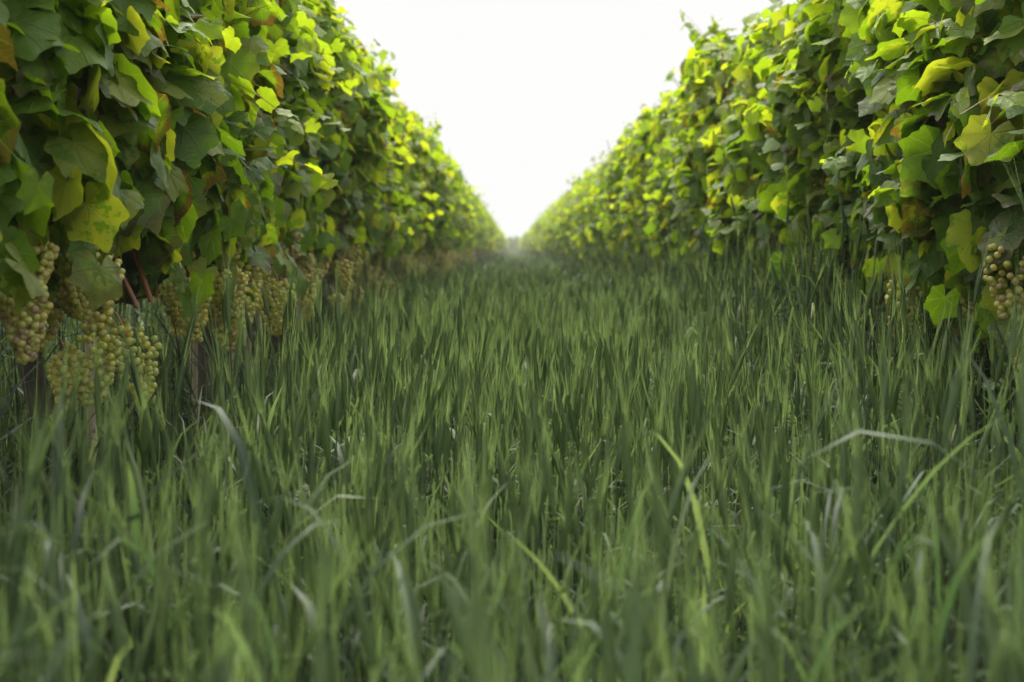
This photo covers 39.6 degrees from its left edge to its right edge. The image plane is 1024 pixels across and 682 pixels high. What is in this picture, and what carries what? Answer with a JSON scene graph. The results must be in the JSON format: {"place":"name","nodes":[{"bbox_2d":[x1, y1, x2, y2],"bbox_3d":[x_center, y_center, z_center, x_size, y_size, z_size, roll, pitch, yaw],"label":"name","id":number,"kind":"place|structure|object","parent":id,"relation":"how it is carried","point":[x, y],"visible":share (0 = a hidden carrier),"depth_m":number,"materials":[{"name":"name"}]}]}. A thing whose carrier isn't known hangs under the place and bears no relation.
{"place":"outdoors","nodes":[
{"label":"outdoors","id":0,"kind":"place"},
{"bbox_2d":[29,229,877,361],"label":"grape stems","id":1,"kind":"object","parent":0,"point":[221,271],"visible":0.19,"depth_m":4.14,"materials":[{"name":"plant"}]},
{"bbox_2d":[0,147,1023,681],"bbox_3d":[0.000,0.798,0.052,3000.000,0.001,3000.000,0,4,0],"label":"ground","id":2,"kind":"structure","parent":0,"point":[431,621],"depth_m":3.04,"materials":[{"name":"green plant"}]},
{"bbox_2d":[0,0,1023,564],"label":"vine","id":3,"kind":"object","parent":2,"relation":"on","point":[162,160],"depth_m":3.97,"materials":[{"name":"green plant"}]},
{"bbox_2d":[9,0,1023,319],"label":"vine branches","id":4,"kind":"object","parent":2,"relation":"on","point":[127,284],"visible":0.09,"depth_m":4.97,"materials":[{"name":"brown wood"}]},
{"bbox_2d":[0,230,1023,419],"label":"grapes","id":5,"kind":"object","parent":4,"relation":"hanging from","point":[27,334],"visible":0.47,"depth_m":3.10,"materials":[{"name":"green food"}]},
{"bbox_2d":[77,87,1010,541],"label":"vine trunks","id":6,"kind":"object","parent":2,"relation":"on","point":[195,381],"depth_m":4.39,"materials":[{"name":"brown wood"}]},
{"bbox_2d":[334,0,797,238],"label":"sky","id":7,"kind":"structure","parent":0,"point":[523,95],"materials":[{"name":"white"}]}
]}

